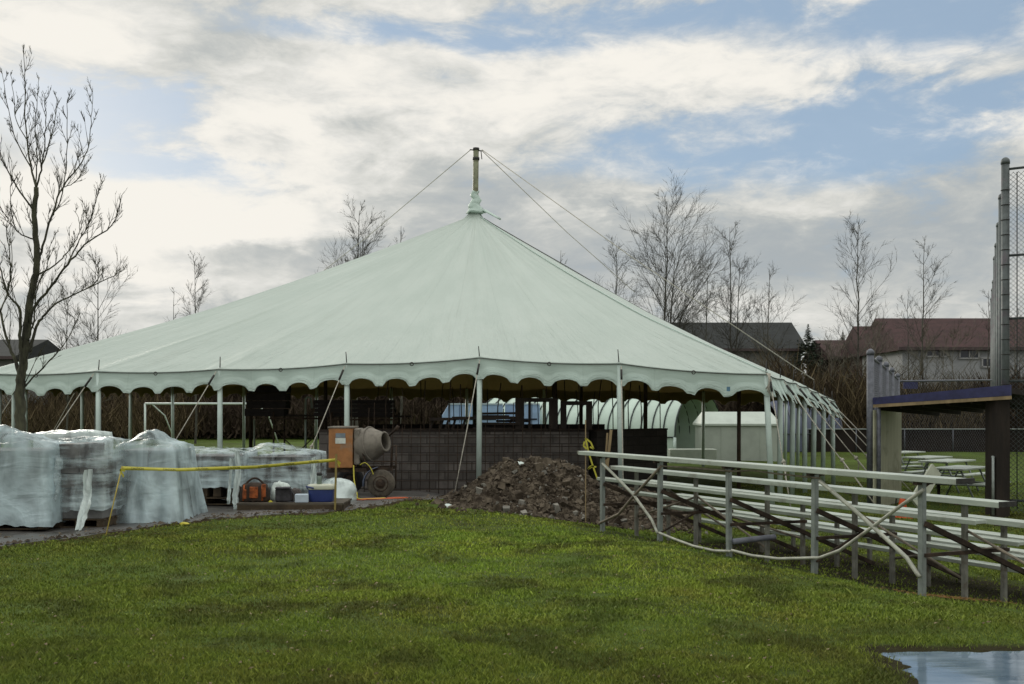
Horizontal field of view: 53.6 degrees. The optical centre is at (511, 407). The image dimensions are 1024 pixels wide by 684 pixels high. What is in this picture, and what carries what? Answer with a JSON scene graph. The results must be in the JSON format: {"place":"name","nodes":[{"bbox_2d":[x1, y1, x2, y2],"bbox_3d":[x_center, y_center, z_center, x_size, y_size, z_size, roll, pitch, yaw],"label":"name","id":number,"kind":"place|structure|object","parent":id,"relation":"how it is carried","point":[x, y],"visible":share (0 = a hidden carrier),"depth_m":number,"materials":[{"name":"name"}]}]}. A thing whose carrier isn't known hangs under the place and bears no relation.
{"place":"outdoors","nodes":[
{"label":"outdoors","id":0,"kind":"place"},
{"bbox_2d":[0,491,442,545],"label":"pavement","id":1,"kind":"structure","parent":0,"point":[68,532],"depth_m":15.19,"materials":[{"name":"concrete"}]},
{"bbox_2d":[0,425,73,529],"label":"wrapped pallet","id":2,"kind":"object","parent":1,"relation":"on","point":[29,492],"visible":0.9,"depth_m":13.88,"materials":[{"name":"white plastic"}]},
{"bbox_2d":[0,45,127,443],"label":"bare tree","id":3,"kind":"object","parent":1,"relation":"on","point":[25,346],"visible":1,"depth_m":15.96,"materials":[{"name":"brown plant"}]},
{"bbox_2d":[33,429,112,455],"bbox_3d":[-7.362,1.023,17.050,0.941,1.321,1.228,0,0,0],"label":"wrapped pallet","id":4,"kind":"object","parent":1,"relation":"on","point":[75,436],"visible":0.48,"depth_m":16.53,"materials":[{"name":"white plastic"}]},
{"bbox_2d":[53,436,127,529],"bbox_3d":[-6.118,1.054,14.570,0.840,1.288,1.457,0,0,0],"label":"wrapped pallet","id":5,"kind":"object","parent":1,"relation":"on","point":[90,477],"visible":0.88,"depth_m":14.34,"materials":[{"name":"grey plastic"}]},
{"bbox_2d":[117,429,207,523],"bbox_3d":[-5.479,1.011,15.668,1.263,1.363,1.855,0,0,0],"label":"wrapped pallet","id":6,"kind":"object","parent":1,"relation":"on","point":[169,497],"visible":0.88,"depth_m":14.99,"materials":[{"name":"white plastic"}]},
{"bbox_2d":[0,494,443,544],"bbox_3d":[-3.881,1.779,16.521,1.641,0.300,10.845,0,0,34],"label":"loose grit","id":7,"kind":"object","parent":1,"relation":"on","point":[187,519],"visible":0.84,"depth_m":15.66,"materials":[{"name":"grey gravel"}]},
{"bbox_2d":[194,446,257,508],"bbox_3d":[-5.205,1.193,17.650,1.319,1.052,1.617,0,0,0],"label":"wrapped pallet","id":8,"kind":"object","parent":1,"relation":"on","point":[217,485],"visible":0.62,"depth_m":17.22,"materials":[{"name":"white plastic"}]},
{"bbox_2d":[242,443,326,495],"bbox_3d":[-4.077,1.154,18.269,1.409,1.062,1.657,0,0,0],"label":"wrapped pallet","id":9,"kind":"object","parent":1,"relation":"on","point":[302,476],"visible":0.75,"depth_m":17.73,"materials":[{"name":"white plastic"}]},
{"bbox_2d":[236,498,351,510],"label":"platform","id":10,"kind":"structure","parent":1,"relation":"on","point":[342,504],"depth_m":16.71,"materials":[{"name":"brown wood"}]},
{"bbox_2d":[239,477,270,501],"bbox_3d":[-4.325,1.375,17.038,0.524,0.422,0.323,0,0,0],"label":"tool bag","id":11,"kind":"object","parent":10,"relation":"on","point":[255,491],"visible":1,"depth_m":16.91,"materials":[{"name":"orange fabric"}]},
{"bbox_2d":[270,481,291,500],"bbox_3d":[-3.942,1.406,17.323,0.379,0.330,0.334,0,0,0],"label":"cloth bundle","id":12,"kind":"object","parent":10,"relation":"on","point":[278,484],"visible":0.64,"depth_m":17.24,"materials":[{"name":"white fabric"}]},
{"bbox_2d":[275,487,294,501],"bbox_3d":[-3.785,1.449,16.974,0.368,0.245,0.274,0,0,0],"label":"satchel","id":13,"kind":"object","parent":10,"relation":"on","point":[283,494],"visible":1,"depth_m":16.90,"materials":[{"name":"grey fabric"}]},
{"bbox_2d":[291,488,301,500],"bbox_3d":[-3.669,1.463,17.192,0.253,0.215,0.256,0,0,0],"label":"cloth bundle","id":14,"kind":"object","parent":10,"relation":"on","point":[296,490],"visible":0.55,"depth_m":17.12,"materials":[{"name":"grey fabric"}]},
{"bbox_2d":[295,494,308,502],"bbox_3d":[-3.494,1.501,16.850,0.220,0.140,0.140,0,0,-6],"label":"lunch box","id":15,"kind":"object","parent":10,"relation":"on","point":[301,498],"visible":1,"depth_m":16.78,"materials":[{"name":"white plastic"}]},
{"bbox_2d":[306,484,334,501],"bbox_3d":[-3.208,1.426,17.035,0.447,0.290,0.336,0,0,0],"label":"cooler","id":16,"kind":"object","parent":10,"relation":"on","point":[321,492],"visible":0.93,"depth_m":16.91,"materials":[{"name":"blue plastic"}]},
{"bbox_2d":[316,472,321,483],"bbox_3d":[-3.244,1.182,17.050,0.092,0.195,0.091,0,0,0],"label":"thermos flask","id":17,"kind":"object","parent":16,"relation":"on","point":[319,477],"visible":1,"depth_m":17.01,"materials":[{"name":"metal"}]},
{"bbox_2d":[322,477,356,500],"bbox_3d":[-3.246,1.486,18.585,0.787,0.431,0.774,0,0,0],"label":"plastic heap","id":18,"kind":"object","parent":1,"relation":"on","point":[346,488],"visible":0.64,"depth_m":18.43,"materials":[{"name":"white plastic"}]},
{"bbox_2d":[324,425,398,496],"bbox_3d":[-3.149,1.051,20.465,1.848,1.426,1.250,0,0,0],"label":"concrete mixer","id":19,"kind":"object","parent":1,"relation":"on","point":[351,446],"visible":0.82,"depth_m":20.00,"materials":[{"name":"metal"}]},
{"bbox_2d":[353,465,384,498],"bbox_3d":[-2.895,1.425,19.332,0.943,0.607,0.465,0,0,41],"label":"hose","id":20,"kind":"object","parent":1,"relation":"on","point":[355,485],"visible":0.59,"depth_m":19.66,"materials":[{"name":"yellow plastic"}]},
{"bbox_2d":[357,497,410,499],"bbox_3d":[-2.455,1.700,19.039,1.119,0.059,0.759,0,0,-12],"label":"extension cord","id":21,"kind":"object","parent":1,"relation":"on","point":[384,498],"visible":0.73,"depth_m":18.86,"materials":[{"name":"orange rubber"}]},
{"bbox_2d":[0,436,1023,683],"bbox_3d":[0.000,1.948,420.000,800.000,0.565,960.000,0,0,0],"label":"ground","id":22,"kind":"structure","parent":0,"point":[988,588],"depth_m":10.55,"materials":[{"name":"green plant"}]},
{"bbox_2d":[0,340,58,439],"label":"townhouse","id":23,"kind":"structure","parent":22,"relation":"on","point":[6,358],"depth_m":72.56,"materials":[{"name":"grey"}]},
{"bbox_2d":[37,279,91,430],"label":"bare tree","id":24,"kind":"object","parent":22,"relation":"on","point":[67,396],"visible":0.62,"depth_m":51.90,"materials":[{"name":"brown plant"}]},
{"bbox_2d":[44,241,137,429],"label":"bare tree","id":25,"kind":"object","parent":22,"relation":"on","point":[90,327],"visible":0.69,"depth_m":49.76,"materials":[{"name":"brown plant"}]},
{"bbox_2d":[105,466,122,535],"bbox_3d":[-5.361,1.322,13.608,0.016,1.055,0.532,0,0,6],"label":"marking stake","id":26,"kind":"object","parent":22,"relation":"on","point":[113,501],"visible":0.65,"depth_m":13.64,"materials":[{"name":"yellow wood"}]},
{"bbox_2d":[170,287,180,419],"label":"bare tree","id":27,"kind":"object","parent":22,"relation":"on","point":[173,319],"visible":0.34,"depth_m":64.11,"materials":[{"name":"brown plant"}]},
{"bbox_2d":[178,251,209,443],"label":"bare tree","id":28,"kind":"object","parent":22,"relation":"on","point":[195,306],"visible":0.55,"depth_m":61.82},
{"bbox_2d":[144,403,279,447],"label":"soccer goal","id":29,"kind":"object","parent":22,"relation":"on","point":[153,404],"visible":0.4,"depth_m":51.97,"materials":[{"name":"white metal"}]},
{"bbox_2d":[0,499,441,548],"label":"soil verge","id":30,"kind":"structure","parent":22,"relation":"on","point":[272,515],"depth_m":15.23,"materials":[{"name":"brown soil"}]},
{"bbox_2d":[119,454,340,509],"bbox_3d":[-4.074,1.257,15.306,0.118,0.989,3.940,0,0,38],"label":"marking stake","id":31,"kind":"object","parent":22,"relation":"on","point":[336,463],"visible":0.87,"depth_m":16.70,"materials":[{"name":"brown wood"}]},
{"bbox_2d":[122,458,334,470],"bbox_3d":[-4.110,0.864,15.351,0.120,0.132,3.883,0,0,40],"label":"caution tape","id":32,"kind":"object","parent":31,"relation":"attached to","point":[225,467],"visible":1,"depth_m":15.15,"materials":[{"name":"yellow plastic"}]},
{"bbox_2d":[253,419,254,447],"bbox_3d":[-7.626,1.262,30.000,0.055,1.861,0.055,0,0,23],"label":"upright pipe","id":33,"kind":"object","parent":22,"relation":"on","point":[253,433],"visible":0.35,"depth_m":29.98,"materials":[{"name":"grey metal"}]},
{"bbox_2d":[113,408,423,437],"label":"board fence","id":34,"kind":"object","parent":22,"relation":"on","point":[247,436],"depth_m":73.99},
{"bbox_2d":[269,412,326,453],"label":"scaffold tower","id":35,"kind":"structure","parent":22,"relation":"on","point":[274,418],"depth_m":24.99,"materials":[{"name":"metal"}]},
{"bbox_2d":[245,385,290,415],"bbox_3d":[-6.108,-0.178,25.375,1.041,0.766,0.569,0,0,0],"label":"crate pile","id":36,"kind":"object","parent":35,"relation":"on","point":[266,396],"visible":0.87,"depth_m":25.10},
{"bbox_2d":[304,396,312,450],"bbox_3d":[-5.313,0.875,26.500,0.230,2.383,0.060,0,0,0],"label":"upright pipe","id":37,"kind":"object","parent":22,"relation":"on","point":[305,420],"visible":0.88,"depth_m":26.49,"materials":[{"name":"grey metal"}]},
{"bbox_2d":[318,195,390,425],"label":"bare tree","id":38,"kind":"object","parent":22,"relation":"on","point":[362,253],"visible":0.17,"depth_m":57.97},
{"bbox_2d":[323,412,410,429],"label":"scaffold tower","id":39,"kind":"structure","parent":22,"relation":"on","point":[398,416],"depth_m":24.38,"materials":[{"name":"metal"}]},
{"bbox_2d":[313,400,395,415],"bbox_3d":[-3.808,0.006,24.600,1.949,0.390,0.529,0,0,0],"label":"board stack","id":40,"kind":"object","parent":39,"relation":"on","point":[359,407],"visible":0.94,"depth_m":24.35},
{"bbox_2d":[392,229,404,423],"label":"bare tree","id":41,"kind":"object","parent":22,"relation":"on","point":[401,405],"visible":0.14,"depth_m":61.95,"materials":[{"name":"brown plant"}]},
{"bbox_2d":[319,380,588,494],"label":"block wall","id":42,"kind":"structure","parent":22,"relation":"on","point":[412,454],"depth_m":22.50,"materials":[{"name":"concrete"}]},
{"bbox_2d":[429,418,453,429],"bbox_3d":[-1.582,0.356,22.600,0.547,0.273,0.300,0,0,0],"label":"trestle","id":43,"kind":"object","parent":42,"relation":"on","point":[441,424],"visible":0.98,"depth_m":22.57,"materials":[{"name":"black wood"}]},
{"bbox_2d":[451,417,515,429],"bbox_3d":[-0.632,0.344,22.650,1.454,0.296,0.300,0,0,0],"label":"trestle","id":44,"kind":"object","parent":42,"relation":"on","point":[465,418],"visible":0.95,"depth_m":22.50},
{"bbox_2d":[473,412,527,429],"bbox_3d":[-0.247,0.293,22.656,1.247,0.399,0.368,0,0,0],"label":"timber stack","id":45,"kind":"object","parent":42,"relation":"on","point":[500,423],"visible":0.74,"depth_m":22.61,"materials":[{"name":"black wood"}]},
{"bbox_2d":[515,398,557,429],"bbox_3d":[0.547,0.132,22.600,0.952,0.706,0.150,0,0,0],"label":"window frame","id":46,"kind":"object","parent":42,"relation":"attached to","point":[553,411],"visible":1,"depth_m":22.53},
{"bbox_2d":[560,401,591,429],"bbox_3d":[1.435,0.168,22.620,0.702,0.634,0.150,0,0,0],"label":"window frame","id":47,"kind":"object","parent":42,"relation":"attached to","point":[563,414],"visible":0.98,"depth_m":22.55,"materials":[{"name":"black wood"}]},
{"bbox_2d":[0,147,916,506],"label":"marquee tent","id":48,"kind":"object","parent":22,"relation":"on","point":[480,301],"visible":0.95,"depth_m":24.42,"materials":[{"name":"fabric"}]},
{"bbox_2d":[442,403,502,423],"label":"box trailer","id":49,"kind":"object","parent":22,"relation":"on","point":[492,407],"visible":0.12,"depth_m":45.00,"materials":[{"name":"metal"}]},
{"bbox_2d":[364,402,587,493],"bbox_3d":[-0.794,0.890,22.390,4.946,2.021,0.096,0,0,0],"label":"wire mesh","id":50,"kind":"object","parent":22,"relation":"on","point":[457,463],"visible":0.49,"depth_m":22.40,"materials":[{"name":"metal"}]},
{"bbox_2d":[369,379,604,476],"bbox_3d":[-0.700,0.781,28.500,6.600,3.336,0.240,0,0,0],"label":"fence","id":51,"kind":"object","parent":22,"relation":"on","point":[471,426],"depth_m":28.40,"materials":[{"name":"metal"}]},
{"bbox_2d":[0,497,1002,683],"bbox_3d":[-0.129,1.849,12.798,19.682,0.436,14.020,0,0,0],"label":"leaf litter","id":52,"kind":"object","parent":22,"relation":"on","point":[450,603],"visible":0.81,"depth_m":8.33,"materials":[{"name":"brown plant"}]},
{"bbox_2d":[1,339,1023,441],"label":"tall brush","id":53,"kind":"object","parent":22,"relation":"on","point":[53,418],"visible":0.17,"depth_m":60.37,"materials":[{"name":"plant"}]},
{"bbox_2d":[505,403,539,423],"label":"box trailer","id":54,"kind":"object","parent":22,"relation":"on","point":[535,410],"visible":0.14,"depth_m":46.50,"materials":[{"name":"metal"}]},
{"bbox_2d":[404,455,713,533],"bbox_3d":[0.945,1.508,19.485,6.090,1.300,6.570,0,0,0],"label":"earth mound","id":55,"kind":"object","parent":22,"relation":"on","point":[537,486],"visible":0.69,"depth_m":17.62,"materials":[{"name":"brown soil"}]},
{"bbox_2d":[605,430,612,468],"bbox_3d":[1.647,0.713,17.350,0.137,0.683,0.120,0,0,0],"label":"marking stake","id":56,"kind":"object","parent":55,"relation":"on","point":[609,447],"visible":0.82,"depth_m":17.29,"materials":[{"name":"brown wood"}]},
{"bbox_2d":[583,420,596,521],"bbox_3d":[1.276,1.131,16.551,0.251,1.865,0.112,0,0,0],"label":"marking stake","id":57,"kind":"object","parent":22,"relation":"on","point":[585,443],"visible":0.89,"depth_m":16.50,"materials":[{"name":"brown wood"}]},
{"bbox_2d":[486,397,718,455],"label":"hoop tunnel","id":58,"kind":"structure","parent":22,"relation":"on","point":[677,419],"depth_m":46.37,"materials":[{"name":"white plastic"}]},
{"bbox_2d":[595,234,647,304],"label":"bare tree","id":59,"kind":"object","parent":22,"relation":"on","point":[617,269],"visible":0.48,"depth_m":65.44,"materials":[{"name":"brown plant"}]},
{"bbox_2d":[590,380,667,491],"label":"block wall","id":60,"kind":"structure","parent":22,"relation":"on","point":[647,441],"depth_m":23.47,"materials":[{"name":"concrete"}]},
{"bbox_2d":[599,168,745,337],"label":"bare tree","id":61,"kind":"object","parent":22,"relation":"on","point":[682,312],"visible":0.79,"depth_m":61.39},
{"bbox_2d":[652,287,721,343],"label":"bare tree","id":62,"kind":"object","parent":22,"relation":"on","point":[701,315],"visible":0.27,"depth_m":71.72,"materials":[{"name":"brown plant"}]},
{"bbox_2d":[668,449,716,463],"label":"storage chest","id":63,"kind":"object","parent":22,"relation":"on","point":[710,454],"visible":0.58,"depth_m":40.05,"materials":[{"name":"grey plastic"}]},
{"bbox_2d":[681,259,714,343],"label":"bare tree","id":64,"kind":"object","parent":22,"relation":"on","point":[705,335],"visible":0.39,"depth_m":69.99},
{"bbox_2d":[690,222,769,361],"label":"bare tree","id":65,"kind":"object","parent":22,"relation":"on","point":[731,302],"visible":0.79,"depth_m":64.01,"materials":[{"name":"brown plant"}]},
{"bbox_2d":[693,412,776,460],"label":"storage shed","id":66,"kind":"structure","parent":22,"relation":"on","point":[721,432],"depth_m":42.00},
{"bbox_2d":[669,322,806,379],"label":"townhouse","id":67,"kind":"structure","parent":22,"relation":"on","point":[793,335],"depth_m":86.58,"materials":[{"name":"grey"}]},
{"bbox_2d":[721,260,806,371],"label":"bare tree","id":68,"kind":"object","parent":22,"relation":"on","point":[763,338],"visible":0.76,"depth_m":68.07,"materials":[{"name":"brown plant"}]},
{"bbox_2d":[750,329,790,372],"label":"bare tree","id":69,"kind":"object","parent":22,"relation":"on","point":[772,345],"visible":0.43,"depth_m":56.03,"materials":[{"name":"brown plant"}]},
{"bbox_2d":[577,451,1023,601],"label":"bleacher","id":70,"kind":"object","parent":22,"relation":"on","point":[844,525],"visible":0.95,"depth_m":11.67,"materials":[{"name":"metal"}]},
{"bbox_2d":[911,464,940,508],"bbox_3d":[6.284,1.192,15.400,0.767,0.669,0.110,0,0,-39],"label":"leaning board","id":71,"kind":"object","parent":70,"relation":"on","point":[932,469],"visible":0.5,"depth_m":15.47,"materials":[{"name":"beige wood"}]},
{"bbox_2d":[770,401,842,451],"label":"hoop tunnel","id":72,"kind":"structure","parent":22,"relation":"on","point":[818,425],"depth_m":50.61,"materials":[{"name":"plastic"}]},
{"bbox_2d":[787,324,828,382],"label":"conifer tree","id":73,"kind":"object","parent":22,"relation":"on","point":[812,346],"visible":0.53,"depth_m":83.88,"materials":[{"name":"green plant"}]},
{"bbox_2d":[802,340,849,380],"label":"townhouse","id":74,"kind":"structure","parent":22,"relation":"on","point":[820,346],"depth_m":83.68,"materials":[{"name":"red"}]},
{"bbox_2d":[794,329,867,387],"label":"bare tree","id":75,"kind":"object","parent":22,"relation":"on","point":[830,346],"visible":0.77,"depth_m":53.94,"materials":[{"name":"brown plant"}]},
{"bbox_2d":[841,326,869,382],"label":"townhouse","id":76,"kind":"structure","parent":22,"relation":"on","point":[852,349],"depth_m":79.61,"materials":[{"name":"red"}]},
{"bbox_2d":[815,210,899,381],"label":"bare tree","id":77,"kind":"object","parent":22,"relation":"on","point":[853,230],"visible":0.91,"depth_m":57.61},
{"bbox_2d":[845,308,900,378],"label":"bare tree","id":78,"kind":"object","parent":22,"relation":"on","point":[873,344],"visible":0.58,"depth_m":56.33,"materials":[{"name":"brown plant"}]},
{"bbox_2d":[778,579,1014,603],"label":"fallen leaves","id":79,"kind":"object","parent":22,"relation":"on","point":[946,596],"visible":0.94,"depth_m":9.71,"materials":[{"name":"plant"}]},
{"bbox_2d":[895,498,911,518],"bbox_3d":[7.282,1.823,18.900,0.300,0.460,0.300,0,0,0],"label":"traffic cone","id":80,"kind":"object","parent":22,"relation":"on","point":[901,500],"visible":0.25,"depth_m":18.85,"materials":[{"name":"orange plastic"}]},
{"bbox_2d":[893,293,924,378],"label":"bare tree","id":81,"kind":"object","parent":22,"relation":"on","point":[910,335],"visible":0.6,"depth_m":66.17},
{"bbox_2d":[801,429,1023,451],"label":"field fence","id":82,"kind":"object","parent":22,"relation":"on","point":[847,441],"visible":0.33,"depth_m":50.48,"materials":[{"name":"grey metal"}]},
{"bbox_2d":[888,321,937,388],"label":"bare tree","id":83,"kind":"object","parent":22,"relation":"on","point":[928,346],"visible":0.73,"depth_m":54.91,"materials":[{"name":"brown plant"}]},
{"bbox_2d":[902,451,925,470],"bbox_3d":[12.906,1.833,33.500,1.500,0.779,1.610,0,0,-35],"label":"picnic table","id":84,"kind":"object","parent":22,"relation":"on","point":[910,462],"visible":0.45,"depth_m":33.41,"materials":[{"name":"metal"}]},
{"bbox_2d":[892,236,956,386],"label":"bare tree","id":85,"kind":"object","parent":22,"relation":"on","point":[934,292],"visible":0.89,"depth_m":61.93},
{"bbox_2d":[902,455,952,476],"bbox_3d":[11.875,1.781,29.000,1.500,0.779,1.610,0,0,-38],"label":"picnic table","id":86,"kind":"object","parent":22,"relation":"on","point":[925,457],"visible":0.54,"depth_m":28.98,"materials":[{"name":"metal"}]},
{"bbox_2d":[866,349,991,504],"bbox_3d":[11.314,0.516,29.054,2.436,3.484,17.940,0,0,32],"label":"dugout fence","id":87,"kind":"object","parent":22,"relation":"on","point":[883,380],"visible":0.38,"depth_m":23.38,"materials":[{"name":"grey metal"}]},
{"bbox_2d":[855,318,1023,387],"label":"townhouse","id":88,"kind":"structure","parent":22,"relation":"on","point":[960,360],"depth_m":70.52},
{"bbox_2d":[925,351,939,356],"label":"window","id":89,"kind":"structure","parent":88,"relation":"in","point":[929,354],"depth_m":69.93,"materials":[{"name":"grey glass"}]},
{"bbox_2d":[939,351,947,356],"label":"window","id":90,"kind":"structure","parent":88,"relation":"in","point":[940,352],"depth_m":69.86,"materials":[{"name":"grey glass"}]},
{"bbox_2d":[958,351,979,358],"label":"window","id":91,"kind":"structure","parent":88,"relation":"in","point":[962,354],"depth_m":69.93,"materials":[{"name":"grey glass"}]},
{"bbox_2d":[981,357,989,367],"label":"window","id":92,"kind":"structure","parent":88,"relation":"in","point":[983,359],"depth_m":69.91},
{"bbox_2d":[902,458,984,492],"bbox_3d":[10.823,1.685,25.200,1.500,0.779,1.610,0,0,-40],"label":"picnic table","id":93,"kind":"object","parent":22,"relation":"on","point":[942,461],"visible":0.72,"depth_m":24.99,"materials":[{"name":"metal"}]},
{"bbox_2d":[873,385,1023,516],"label":"dugout shelter","id":94,"kind":"object","parent":22,"relation":"on","point":[994,403],"visible":0.83,"depth_m":19.62,"materials":[{"name":"blue paint"}]},
{"bbox_2d":[991,456,994,514],"bbox_3d":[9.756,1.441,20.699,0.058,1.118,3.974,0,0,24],"label":"post","id":95,"kind":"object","parent":94,"relation":"attached to","point":[993,481],"depth_m":18.89,"materials":[{"name":"grey metal"}]},
{"bbox_2d":[881,651,1023,683],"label":"puddle","id":96,"kind":"object","parent":22,"relation":"on","point":[991,667],"depth_m":6.73,"materials":[{"name":"liquid"}]},
{"bbox_2d":[918,317,989,390],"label":"bare tree","id":97,"kind":"object","parent":22,"relation":"on","point":[947,355],"visible":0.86,"depth_m":55.00,"materials":[{"name":"brown plant"}]},
{"bbox_2d":[909,465,1010,497],"bbox_3d":[9.815,1.684,22.200,1.500,0.779,1.610,0,0,-44],"label":"picnic table","id":98,"kind":"object","parent":22,"relation":"on","point":[958,468],"visible":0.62,"depth_m":21.90,"materials":[{"name":"metal"}]},
{"bbox_2d":[977,290,989,378],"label":"bare tree","id":99,"kind":"object","parent":22,"relation":"on","point":[987,361],"visible":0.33,"depth_m":61.95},
{"bbox_2d":[987,307,1023,373],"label":"bare tree","id":100,"kind":"object","parent":22,"relation":"on","point":[1014,339],"visible":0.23,"depth_m":56.88,"materials":[{"name":"brown plant"}]},
{"bbox_2d":[990,157,1023,512],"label":"backstop fence","id":101,"kind":"object","parent":22,"relation":"on","point":[1000,330],"visible":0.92,"depth_m":18.94,"materials":[{"name":"metal"}]},
{"bbox_2d":[0,0,1023,374],"label":"sky","id":102,"kind":"structure","parent":0,"point":[237,133],"materials":[{"name":"white"}]},
{"bbox_2d":[5,352,1023,438],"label":"bramble bank","id":103,"kind":"structure","parent":0,"point":[232,420],"depth_m":70.12,"materials":[{"name":"plant"}]}
]}

